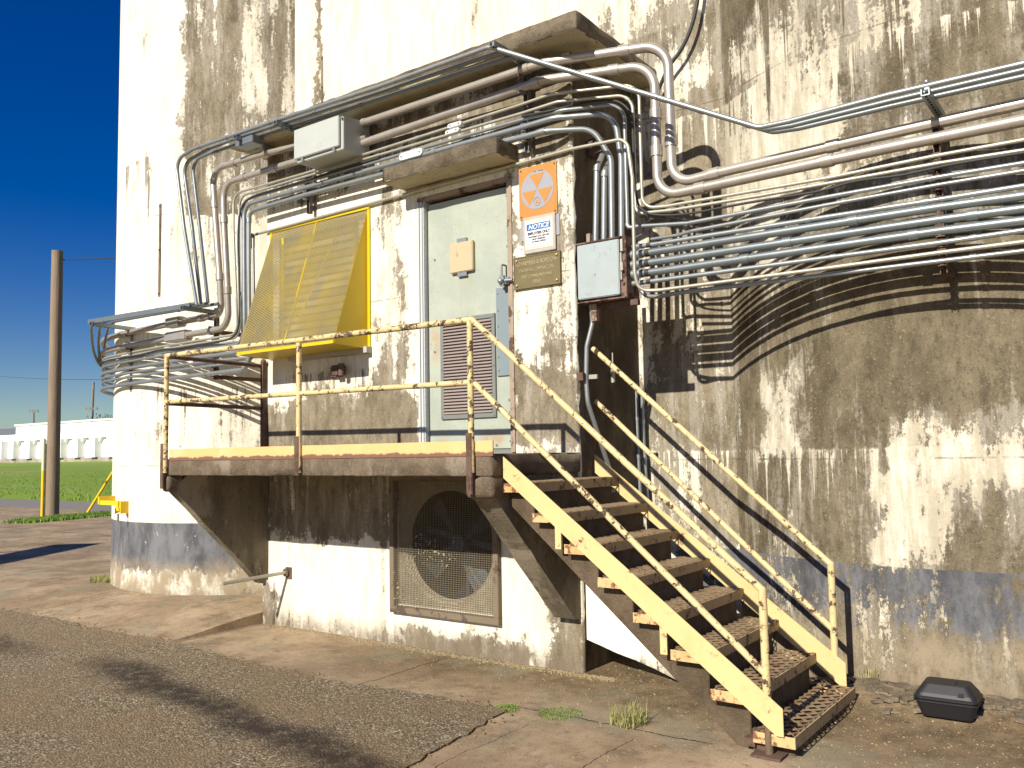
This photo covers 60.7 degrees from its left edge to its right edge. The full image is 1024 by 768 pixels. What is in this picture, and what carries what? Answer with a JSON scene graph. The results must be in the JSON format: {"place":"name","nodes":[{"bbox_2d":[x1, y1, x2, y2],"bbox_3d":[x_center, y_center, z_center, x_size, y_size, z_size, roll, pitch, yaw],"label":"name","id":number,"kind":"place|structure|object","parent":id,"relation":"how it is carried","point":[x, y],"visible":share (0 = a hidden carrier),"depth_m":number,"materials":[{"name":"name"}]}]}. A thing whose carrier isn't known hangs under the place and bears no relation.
{"place":"outdoors","nodes":[
{"label":"outdoors","id":0,"kind":"place"},
{"bbox_2d":[0,461,111,501],"bbox_3d":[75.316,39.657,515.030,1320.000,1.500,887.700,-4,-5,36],"label":"field","id":1,"kind":"structure","parent":0,"point":[30,469],"depth_m":46.62,"materials":[{"name":"green plant"}]},
{"bbox_2d":[29,410,38,422],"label":"utility pole","id":2,"kind":"object","parent":1,"relation":"on","point":[32,411],"visible":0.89,"depth_m":114.33,"materials":[{"name":"brown wood"}]},
{"bbox_2d":[0,418,112,462],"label":"long building","id":3,"kind":"structure","parent":1,"relation":"on","point":[90,440],"depth_m":73.34,"materials":[{"name":"white concrete"}]},
{"bbox_2d":[86,382,97,418],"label":"utility pole","id":4,"kind":"object","parent":1,"relation":"on","point":[92,409],"visible":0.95,"depth_m":105.81,"materials":[{"name":"brown wood"}]},
{"bbox_2d":[0,498,111,510],"bbox_3d":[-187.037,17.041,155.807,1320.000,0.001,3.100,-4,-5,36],"label":"road","id":5,"kind":"structure","parent":0,"point":[67,505],"depth_m":31.98,"materials":[{"name":"grey asphalt"}]},
{"bbox_2d":[0,510,111,523],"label":"verge grass","id":6,"kind":"structure","parent":0,"point":[59,517],"depth_m":23.83,"materials":[{"name":"green plant"}]},
{"bbox_2d":[0,0,120,510],"label":"sky","id":7,"kind":"structure","parent":0,"point":[60,59],"materials":[{"name":"blue"}]},
{"bbox_2d":[0,609,505,767],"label":"asphalt pavement","id":8,"kind":"structure","parent":0,"point":[74,695],"depth_m":5.58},
{"bbox_2d":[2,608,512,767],"bbox_3d":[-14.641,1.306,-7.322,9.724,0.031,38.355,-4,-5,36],"label":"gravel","id":9,"kind":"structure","parent":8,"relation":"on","point":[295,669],"depth_m":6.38,"materials":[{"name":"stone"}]},
{"bbox_2d":[0,506,1023,767],"bbox_3d":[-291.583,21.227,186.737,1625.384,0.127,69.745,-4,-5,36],"label":"ground","id":10,"kind":"structure","parent":0,"point":[48,568],"depth_m":6.03,"materials":[{"name":"concrete"}]},
{"bbox_2d":[40,438,45,517],"bbox_3d":[-12.834,2.597,23.939,0.085,2.246,0.085,2,-5,-31],"label":"marker stake","id":11,"kind":"object","parent":10,"relation":"on","point":[43,476],"visible":0.91,"depth_m":23.92,"materials":[{"name":"plastic"}]},
{"bbox_2d":[44,250,62,516],"bbox_3d":[-13.080,0.152,25.045,0.398,7.924,1.033,2,-5,-32],"label":"utility pole","id":12,"kind":"object","parent":10,"relation":"on","point":[52,480],"visible":0.88,"depth_m":24.88,"materials":[{"name":"brown wood"}]},
{"bbox_2d":[63,258,115,259],"bbox_3d":[-6.649,-4.203,26.173,12.923,1.295,0.025,0,-5,-10],"label":"overhead wire","id":13,"kind":"object","parent":12,"relation":"attached to","point":[90,258],"visible":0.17,"depth_m":25.17,"materials":[{"name":"black metal"}]},
{"bbox_2d":[88,573,109,582],"bbox_3d":[-5.044,2.419,10.944,0.506,0.100,0.506,2,-6,-37],"label":"weed","id":14,"kind":"object","parent":10,"relation":"on","point":[100,578],"visible":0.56,"depth_m":10.84,"materials":[{"name":"plant"}]},
{"bbox_2d":[87,472,111,511],"bbox_3d":[-12.364,2.998,26.663,1.280,1.895,0.078,-2,-4,7],"label":"guy guard","id":15,"kind":"object","parent":10,"relation":"on","point":[99,492],"visible":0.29,"depth_m":26.63,"materials":[{"name":"yellow plastic"}]},
{"bbox_2d":[110,0,294,594],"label":"grain silo","id":16,"kind":"object","parent":10,"relation":"on","point":[193,73],"visible":0.32,"depth_m":10.16,"materials":[{"name":"paint"}]},
{"bbox_2d":[89,322,135,391],"bbox_3d":[-4.598,-0.300,10.112,0.110,0.761,0.650,-4,-5,30],"label":"conduit rack","id":17,"kind":"object","parent":16,"relation":"attached to","point":[113,326],"visible":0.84,"depth_m":10.19,"materials":[{"name":"metal"}]},
{"bbox_2d":[88,303,191,323],"bbox_3d":[-4.052,-0.756,9.457,1.803,0.050,0.030,-4,-5,33],"label":"cable channel","id":18,"kind":"object","parent":17,"relation":"on","point":[139,313],"visible":1,"depth_m":9.41,"materials":[{"name":"grey metal"}]},
{"bbox_2d":[90,302,194,367],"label":"conduit","id":19,"kind":"object","parent":17,"relation":"on","point":[92,340],"visible":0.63,"depth_m":10.59,"materials":[{"name":"grey metal"}]},
{"bbox_2d":[97,302,208,363],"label":"conduit","id":20,"kind":"object","parent":17,"relation":"attached to","point":[99,335],"visible":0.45,"depth_m":10.45,"materials":[{"name":"grey metal"}]},
{"bbox_2d":[101,302,219,369],"bbox_3d":[-4.476,-0.457,10.844,1.145,0.438,4.635,1,-5,-24],"label":"conduit","id":21,"kind":"object","parent":17,"relation":"attached to","point":[138,317],"visible":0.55,"depth_m":9.75,"materials":[{"name":"grey metal"}]},
{"bbox_2d":[100,144,293,347],"bbox_3d":[-4.032,-1.349,10.763,1.949,1.625,5.948,1,-5,-22],"label":"conduit","id":22,"kind":"object","parent":17,"relation":"attached to","point":[234,163],"visible":0.74,"depth_m":9.11,"materials":[{"name":"grey metal"}]},
{"bbox_2d":[165,316,186,328],"bbox_3d":[-3.692,-0.676,9.604,0.260,0.110,0.110,-4,-5,36],"label":"pull box","id":23,"kind":"object","parent":22,"relation":"attached to","point":[172,322],"visible":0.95,"depth_m":9.55,"materials":[{"name":"grey metal"}]},
{"bbox_2d":[100,159,299,361],"bbox_3d":[-4.017,-1.181,10.736,1.955,1.594,5.978,1,-5,-22],"label":"conduit","id":24,"kind":"object","parent":17,"relation":"attached to","point":[228,184],"visible":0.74,"depth_m":9.01,"materials":[{"name":"grey metal"}]},
{"bbox_2d":[164,329,192,342],"bbox_3d":[-3.647,-0.520,9.564,0.400,0.110,0.105,-4,-5,36],"label":"pull box","id":25,"kind":"object","parent":24,"relation":"attached to","point":[174,337],"visible":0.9,"depth_m":9.51,"materials":[{"name":"grey metal"}]},
{"bbox_2d":[98,496,128,520],"bbox_3d":[-4.377,1.492,10.741,0.465,0.270,1.230,-4,-5,36],"label":"bumper rail","id":26,"kind":"object","parent":16,"relation":"attached to","point":[122,507],"visible":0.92,"depth_m":10.21,"materials":[{"name":"metal"}]},
{"bbox_2d":[158,204,161,296],"bbox_3d":[-4.081,-1.557,10.177,0.035,1.092,0.062,-4,-5,36],"label":"joint strip","id":27,"kind":"object","parent":16,"relation":"attached to","point":[159,253],"visible":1,"depth_m":10.15,"materials":[{"name":"paint"}]},
{"bbox_2d":[180,306,259,381],"bbox_3d":[-3.043,-0.419,9.312,0.050,0.757,1.070,-4,-5,36],"label":"conduit rack","id":28,"kind":"object","parent":16,"relation":"attached to","point":[216,323],"visible":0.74,"depth_m":9.20,"materials":[{"name":"metal"}]},
{"bbox_2d":[101,341,237,370],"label":"conduit","id":29,"kind":"object","parent":28,"relation":"attached to","point":[171,351],"visible":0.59,"depth_m":9.65,"materials":[{"name":"metal"}]},
{"bbox_2d":[101,238,254,388],"bbox_3d":[-4.251,-0.652,11.022,1.795,1.282,5.288,0,-5,-18],"label":"conduit","id":30,"kind":"object","parent":28,"relation":"attached to","point":[203,366],"visible":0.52,"depth_m":9.24,"materials":[{"name":"metal"}]},
{"bbox_2d":[101,356,254,384],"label":"conduit","id":31,"kind":"object","parent":28,"relation":"attached to","point":[170,366],"visible":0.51,"depth_m":9.73,"materials":[{"name":"metal"}]},
{"bbox_2d":[100,126,614,395],"bbox_3d":[-2.701,-0.889,9.525,2.379,1.655,8.833,2,-5,-35],"label":"conduit","id":32,"kind":"object","parent":28,"relation":"attached to","point":[588,130],"visible":0.77,"depth_m":8.13,"materials":[{"name":"metal"}]},
{"bbox_2d":[162,10,656,672],"bbox_3d":[-1.000,-0.095,7.629,4.119,5.069,2.100,-4,-5,36],"label":"concrete annex","id":33,"kind":"object","parent":10,"relation":"on","point":[320,528],"visible":0.64,"depth_m":7.35,"materials":[{"name":"paint"}]},
{"bbox_2d":[233,134,275,149],"bbox_3d":[-2.516,-2.349,8.575,0.048,0.064,0.480,-4,-5,36],"label":"support bracket","id":34,"kind":"object","parent":33,"relation":"attached to","point":[237,137],"visible":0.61,"depth_m":8.60,"materials":[{"name":"metal"}]},
{"bbox_2d":[222,567,291,584],"bbox_3d":[-2.401,1.804,8.222,0.655,0.110,0.098,2,-5,-36],"label":"pipe stub","id":35,"kind":"object","parent":33,"relation":"attached to","point":[286,572],"visible":1,"depth_m":8.25,"materials":[{"name":"metal"}]},
{"bbox_2d":[273,119,299,131],"bbox_3d":[-2.035,-2.385,8.226,0.048,0.064,0.480,-4,-5,36],"label":"support bracket","id":36,"kind":"object","parent":33,"relation":"attached to","point":[281,124],"visible":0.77,"depth_m":8.10,"materials":[{"name":"metal"}]},
{"bbox_2d":[192,55,1023,302],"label":"conduit","id":37,"kind":"object","parent":36,"relation":"attached to","point":[1005,80],"visible":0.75,"depth_m":6.88,"materials":[{"name":"grey metal"}]},
{"bbox_2d":[235,134,263,150],"bbox_3d":[-2.538,-2.337,8.467,0.270,0.080,0.140,-4,-5,36],"label":"splice box","id":38,"kind":"object","parent":37,"relation":"attached to","point":[250,142],"visible":0.98,"depth_m":8.41,"materials":[{"name":"grey metal"}]},
{"bbox_2d":[237,206,370,359],"bbox_3d":[-1.977,-0.922,8.197,1.410,1.360,0.428,-4,-5,36],"label":"awning","id":39,"kind":"object","parent":33,"relation":"attached to","point":[355,311],"depth_m":8.09,"materials":[{"name":"metal"}]},
{"bbox_2d":[303,167,315,213],"bbox_3d":[-1.950,-1.997,8.420,0.050,0.724,0.138,-4,-5,36],"label":"conduit rack","id":40,"kind":"object","parent":33,"relation":"attached to","point":[311,208],"visible":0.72,"depth_m":8.40,"materials":[{"name":"metal"}]},
{"bbox_2d":[100,112,624,381],"bbox_3d":[-2.669,-1.035,9.505,2.385,1.560,8.914,2,-5,-35],"label":"conduit","id":41,"kind":"object","parent":40,"relation":"attached to","point":[407,156],"visible":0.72,"depth_m":7.53,"materials":[{"name":"metal"}]},
{"bbox_2d":[279,222,358,345],"bbox_3d":[-1.867,-0.942,8.351,1.100,1.060,0.041,-4,-5,36],"label":"window louver","id":42,"kind":"object","parent":33,"relation":"attached to","point":[317,280],"depth_m":8.33,"materials":[{"name":"yellow metal"}]},
{"bbox_2d":[160,316,493,493],"bbox_3d":[-1.318,0.232,7.195,3.709,1.240,1.135,-4,-5,36],"label":"platform railing","id":43,"kind":"object","parent":33,"relation":"attached to","point":[470,448],"visible":1,"depth_m":6.72,"materials":[{"name":"yellow metal"}]},
{"bbox_2d":[288,346,371,361],"bbox_3d":[-1.719,-0.278,8.183,1.075,0.055,0.064,-4,-5,36],"label":"window sill","id":44,"kind":"structure","parent":33,"relation":"attached to","point":[365,349],"depth_m":8.09,"materials":[{"name":"grey concrete"}]},
{"bbox_2d":[330,363,344,376],"bbox_3d":[-1.608,-0.126,8.064,0.218,0.110,0.114,-4,-5,36],"label":"conduit stub","id":45,"kind":"object","parent":33,"relation":"attached to","point":[338,370],"visible":1,"depth_m":8.02,"materials":[{"name":"metal"}]},
{"bbox_2d":[389,476,501,625],"bbox_3d":[-0.480,1.351,7.389,1.179,1.180,0.376,-4,-5,36],"label":"wall fan","id":46,"kind":"object","parent":33,"relation":"attached to","point":[421,570],"depth_m":7.35,"materials":[{"name":"metal"}]},
{"bbox_2d":[422,187,512,448],"bbox_3d":[-0.364,-0.531,7.266,0.983,2.140,0.166,-4,-5,36],"label":"door","id":47,"kind":"structure","parent":33,"relation":"in","point":[468,256],"depth_m":7.31,"materials":[{"name":"metal"}]},
{"bbox_2d":[489,40,525,63],"bbox_3d":[-0.012,-2.535,6.758,0.048,0.064,0.480,-4,-5,36],"label":"support bracket","id":48,"kind":"object","parent":33,"relation":"attached to","point":[494,44],"visible":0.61,"depth_m":6.64,"materials":[{"name":"metal"}]},
{"bbox_2d":[175,45,1023,304],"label":"conduit","id":49,"kind":"object","parent":48,"relation":"attached to","point":[945,81],"visible":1,"depth_m":6.24,"materials":[{"name":"metal"}]},
{"bbox_2d":[517,64,534,152],"bbox_3d":[0.112,-2.170,6.912,0.050,0.681,0.160,-4,-5,36],"label":"conduit rack","id":50,"kind":"object","parent":33,"relation":"attached to","point":[529,144],"visible":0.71,"depth_m":6.90,"materials":[{"name":"metal"}]},
{"bbox_2d":[361,62,1023,197],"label":"conduit","id":51,"kind":"object","parent":50,"relation":"attached to","point":[875,150],"visible":0.98,"depth_m":6.28,"materials":[{"name":"grey metal"}]},
{"bbox_2d":[364,42,1023,184],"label":"conduit","id":52,"kind":"object","parent":50,"relation":"attached to","point":[875,136],"visible":0.94,"depth_m":6.34,"materials":[{"name":"grey metal"}]},
{"bbox_2d":[294,114,369,170],"bbox_3d":[-1.631,-2.214,7.998,0.683,0.362,0.353,-4,-5,36],"label":"junction box","id":53,"kind":"object","parent":52,"relation":"attached to","point":[329,142],"visible":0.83,"depth_m":7.86,"materials":[{"name":"grey metal"}]},
{"bbox_2d":[294,115,339,159],"bbox_3d":[-1.762,-2.218,7.890,0.598,0.278,0.024,-4,-5,36],"label":"door","id":54,"kind":"structure","parent":53,"relation":"in","point":[324,135],"depth_m":7.87,"materials":[{"name":"grey metal"}]},
{"bbox_2d":[513,250,561,289],"bbox_3d":[0.195,-0.888,6.848,0.440,0.257,0.033,-4,-5,36],"label":"bronze plaque","id":55,"kind":"object","parent":33,"relation":"attached to","point":[537,270],"visible":1,"depth_m":6.84,"materials":[{"name":"gold metal"}]},
{"bbox_2d":[519,160,557,219],"bbox_3d":[0.202,-1.523,6.892,0.360,0.415,0.010,-4,-5,36],"label":"shelter sign","id":56,"kind":"object","parent":33,"relation":"attached to","point":[537,190],"visible":1,"depth_m":6.89,"materials":[{"name":"orange metal"}]},
{"bbox_2d":[523,212,555,254],"bbox_3d":[0.214,-1.177,6.851,0.302,0.293,0.024,-4,-5,36],"label":"notice sign","id":57,"kind":"object","parent":33,"relation":"attached to","point":[539,233],"visible":1,"depth_m":6.84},
{"bbox_2d":[521,213,559,241],"bbox_3d":[0.221,-1.229,6.868,0.365,0.168,0.005,-4,-5,36],"label":"backing plate","id":58,"kind":"object","parent":33,"relation":"attached to","point":[557,225],"visible":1,"depth_m":6.77,"materials":[{"name":"grey metal"}]},
{"bbox_2d":[576,305,614,492],"bbox_3d":[0.667,0.114,6.707,0.174,1.448,0.396,-4,-5,36],"label":"conduit","id":59,"kind":"object","parent":33,"relation":"attached to","point":[582,376],"visible":0.78,"depth_m":6.62,"materials":[{"name":"metal"}]},
{"bbox_2d":[587,136,608,159],"bbox_3d":[0.685,-1.867,6.925,0.140,0.140,0.120,-4,-5,36],"label":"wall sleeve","id":60,"kind":"object","parent":33,"relation":"attached to","point":[594,152],"depth_m":6.89,"materials":[{"name":"metal"}]},
{"bbox_2d":[576,233,639,321],"bbox_3d":[0.757,-0.830,6.587,0.466,0.700,0.270,-4,-5,36],"label":"junction box","id":61,"kind":"object","parent":33,"relation":"attached to","point":[605,279],"visible":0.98,"depth_m":6.49,"materials":[{"name":"grey metal"}]},
{"bbox_2d":[593,150,604,240],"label":"conduit","id":62,"kind":"object","parent":61,"relation":"attached to","point":[597,166],"visible":0.79,"depth_m":6.68,"materials":[{"name":"metal"}]},
{"bbox_2d":[577,238,620,299],"bbox_3d":[0.645,-0.852,6.522,0.358,0.418,0.023,-4,-5,36],"label":"door","id":63,"kind":"structure","parent":61,"relation":"in","point":[598,263],"depth_m":6.51,"materials":[{"name":"grey metal"}]},
{"bbox_2d":[601,159,607,238],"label":"conduit","id":64,"kind":"object","parent":61,"relation":"attached to","point":[604,174],"visible":0.82,"depth_m":6.64,"materials":[{"name":"metal"}]},
{"bbox_2d":[611,353,614,382],"bbox_3d":[0.806,-0.131,6.996,0.036,0.240,0.036,-4,-5,36],"label":"wall fitting","id":65,"kind":"object","parent":33,"relation":"attached to","point":[612,376],"depth_m":6.98,"materials":[{"name":"grey metal"}]},
{"bbox_2d":[635,384,641,492],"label":"conduit","id":66,"kind":"object","parent":33,"relation":"attached to","point":[638,455],"visible":0.79,"depth_m":7.30,"materials":[{"name":"metal"}]},
{"bbox_2d":[254,138,1023,291],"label":"conduit","id":67,"kind":"object","parent":33,"relation":"attached to","point":[903,257],"visible":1,"depth_m":6.33,"materials":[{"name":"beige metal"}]},
{"bbox_2d":[640,388,648,498],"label":"conduit","id":68,"kind":"object","parent":33,"relation":"attached to","point":[644,457],"visible":0.88,"depth_m":7.27,"materials":[{"name":"metal"}]},
{"bbox_2d":[493,703,519,712],"bbox_3d":[-0.048,2.065,5.576,0.193,0.025,0.203,-4,-5,36],"label":"weed","id":69,"kind":"object","parent":10,"relation":"on","point":[512,707],"visible":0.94,"depth_m":5.59,"materials":[{"name":"green plant"}]},
{"bbox_2d":[295,0,741,620],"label":"link wall","id":70,"kind":"structure","parent":10,"relation":"on","point":[685,362],"depth_m":7.33,"materials":[{"name":"paint"}]},
{"bbox_2d":[321,56,322,102],"bbox_3d":[-2.160,-3.391,10.015,0.035,0.741,0.062,-4,-5,36],"label":"joint strip","id":71,"kind":"object","parent":70,"relation":"attached to","point":[321,79],"visible":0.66,"depth_m":10.00,"materials":[{"name":"concrete"}]},
{"bbox_2d":[79,600,1020,767],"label":"chaff litter","id":72,"kind":"object","parent":10,"relation":"on","point":[468,657],"visible":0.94,"depth_m":6.66,"materials":[{"name":"plant"}]},
{"bbox_2d":[537,706,583,720],"bbox_3d":[0.300,2.048,5.437,0.293,0.022,0.293,-4,-5,36],"label":"weed","id":73,"kind":"object","parent":10,"relation":"on","point":[542,711],"visible":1,"depth_m":5.45,"materials":[{"name":"green plant"}]},
{"bbox_2d":[606,697,648,729],"bbox_3d":[0.727,1.962,5.223,0.308,0.140,0.325,2,-6,-36],"label":"weed","id":74,"kind":"object","parent":10,"relation":"on","point":[633,716],"visible":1,"depth_m":5.21,"materials":[{"name":"plant"}]},
{"bbox_2d":[503,455,855,756],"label":"staircase","id":75,"kind":"structure","parent":10,"relation":"on","point":[640,608],"depth_m":5.46,"materials":[{"name":"metal"}]},
{"bbox_2d":[471,317,788,761],"bbox_3d":[0.590,0.761,5.221,1.963,2.529,0.138,-4,-5,33],"label":"stair handrail","id":76,"kind":"object","parent":75,"relation":"attached to","point":[763,670],"visible":1,"depth_m":5.00,"materials":[{"name":"yellow metal"}]},
{"bbox_2d":[591,346,838,659],"bbox_3d":[1.346,0.732,6.173,1.771,2.156,0.045,-4,-5,36],"label":"stair handrail","id":77,"kind":"object","parent":75,"relation":"attached to","point":[831,626],"visible":1,"depth_m":5.99,"materials":[{"name":"yellow metal"}]},
{"bbox_2d":[744,727,776,751],"bbox_3d":[1.336,1.918,4.703,0.160,0.120,0.060,-4,-5,36],"label":"anchor angle","id":78,"kind":"object","parent":75,"relation":"attached to","point":[748,739],"visible":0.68,"depth_m":4.71,"materials":[{"name":"metal"}]},
{"bbox_2d":[849,662,881,680],"bbox_3d":[2.416,1.883,5.798,0.406,0.130,0.340,-4,-5,36],"label":"weed","id":79,"kind":"object","parent":10,"relation":"on","point":[876,675],"visible":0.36,"depth_m":5.72,"materials":[{"name":"beige plant"}]},
{"bbox_2d":[719,0,1023,699],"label":"grain silo","id":80,"kind":"object","parent":10,"relation":"on","point":[879,424],"visible":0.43,"depth_m":5.78,"materials":[{"name":"paint"}]},
{"bbox_2d":[659,0,699,89],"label":"cable","id":81,"kind":"object","parent":80,"relation":"attached to","point":[680,50],"visible":0.73,"depth_m":7.19,"materials":[{"name":"black rubber"}]},
{"bbox_2d":[920,79,956,278],"bbox_3d":[2.608,-1.242,5.340,0.050,1.151,0.595,-4,-5,36],"label":"conduit rack","id":82,"kind":"object","parent":80,"relation":"attached to","point":[936,110],"visible":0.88,"depth_m":5.30,"materials":[{"name":"metal"}]},
{"bbox_2d":[101,103,1023,374],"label":"conduit","id":83,"kind":"object","parent":82,"relation":"attached to","point":[881,187],"visible":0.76,"depth_m":6.51,"materials":[{"name":"metal"}]},
{"bbox_2d":[101,84,1023,367],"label":"conduit","id":84,"kind":"object","parent":82,"relation":"attached to","point":[757,190],"visible":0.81,"depth_m":6.50,"materials":[{"name":"metal"}]},
{"bbox_2d":[102,94,1023,369],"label":"conduit","id":85,"kind":"object","parent":82,"relation":"attached to","point":[628,100],"visible":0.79,"depth_m":6.53,"materials":[{"name":"metal"}]},
{"bbox_2d":[99,157,379,366],"bbox_3d":[-3.640,-1.049,10.168,1.823,1.464,6.793,2,-5,-30],"label":"conduit","id":86,"kind":"object","parent":85,"relation":"attached to","point":[298,182],"visible":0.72,"depth_m":8.81,"materials":[{"name":"grey metal"}]},
{"bbox_2d":[183,50,1023,303],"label":"conduit","id":87,"kind":"object","parent":82,"relation":"attached to","point":[974,81],"visible":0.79,"depth_m":6.84,"materials":[{"name":"grey metal"}]},
{"bbox_2d":[522,99,1023,215],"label":"conduit","id":88,"kind":"object","parent":82,"relation":"attached to","point":[816,191],"visible":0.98,"depth_m":5.91,"materials":[{"name":"grey metal"}]},
{"bbox_2d":[630,204,1023,269],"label":"conduit","id":89,"kind":"object","parent":82,"relation":"attached to","point":[967,216],"visible":0.92,"depth_m":5.59,"materials":[{"name":"metal"}]},
{"bbox_2d":[630,191,1023,259],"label":"conduit","id":90,"kind":"object","parent":82,"relation":"attached to","point":[853,220],"visible":0.88,"depth_m":5.58,"materials":[{"name":"metal"}]},
{"bbox_2d":[630,216,1023,279],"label":"conduit","id":91,"kind":"object","parent":82,"relation":"attached to","point":[913,234],"visible":0.94,"depth_m":5.58,"materials":[{"name":"metal"}]},
{"bbox_2d":[631,183,1023,249],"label":"conduit","id":92,"kind":"object","parent":82,"relation":"attached to","point":[924,201],"visible":0.91,"depth_m":5.60,"materials":[{"name":"metal"}]},
{"bbox_2d":[632,227,1023,286],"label":"conduit","id":93,"kind":"object","parent":82,"relation":"attached to","point":[970,238],"visible":0.87,"depth_m":5.58,"materials":[{"name":"metal"}]},
{"bbox_2d":[637,248,1023,298],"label":"conduit","id":94,"kind":"object","parent":82,"relation":"attached to","point":[970,257],"visible":0.95,"depth_m":5.57,"materials":[{"name":"metal"}]},
{"bbox_2d":[650,168,1023,240],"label":"conduit","id":95,"kind":"object","parent":82,"relation":"attached to","point":[939,184],"visible":1,"depth_m":5.58,"materials":[{"name":"metal"}]},
{"bbox_2d":[809,676,1023,723],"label":"rubble","id":96,"kind":"object","parent":10,"relation":"on","point":[902,692],"visible":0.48,"depth_m":5.40,"materials":[{"name":"stone"}]},
{"bbox_2d":[914,677,982,721],"bbox_3d":[2.590,1.861,5.191,0.351,0.194,0.274,-4,-5,36],"label":"black case","id":97,"kind":"object","parent":10,"relation":"on","point":[953,699],"visible":1,"depth_m":5.11,"materials":[{"name":"plastic"}]}
]}

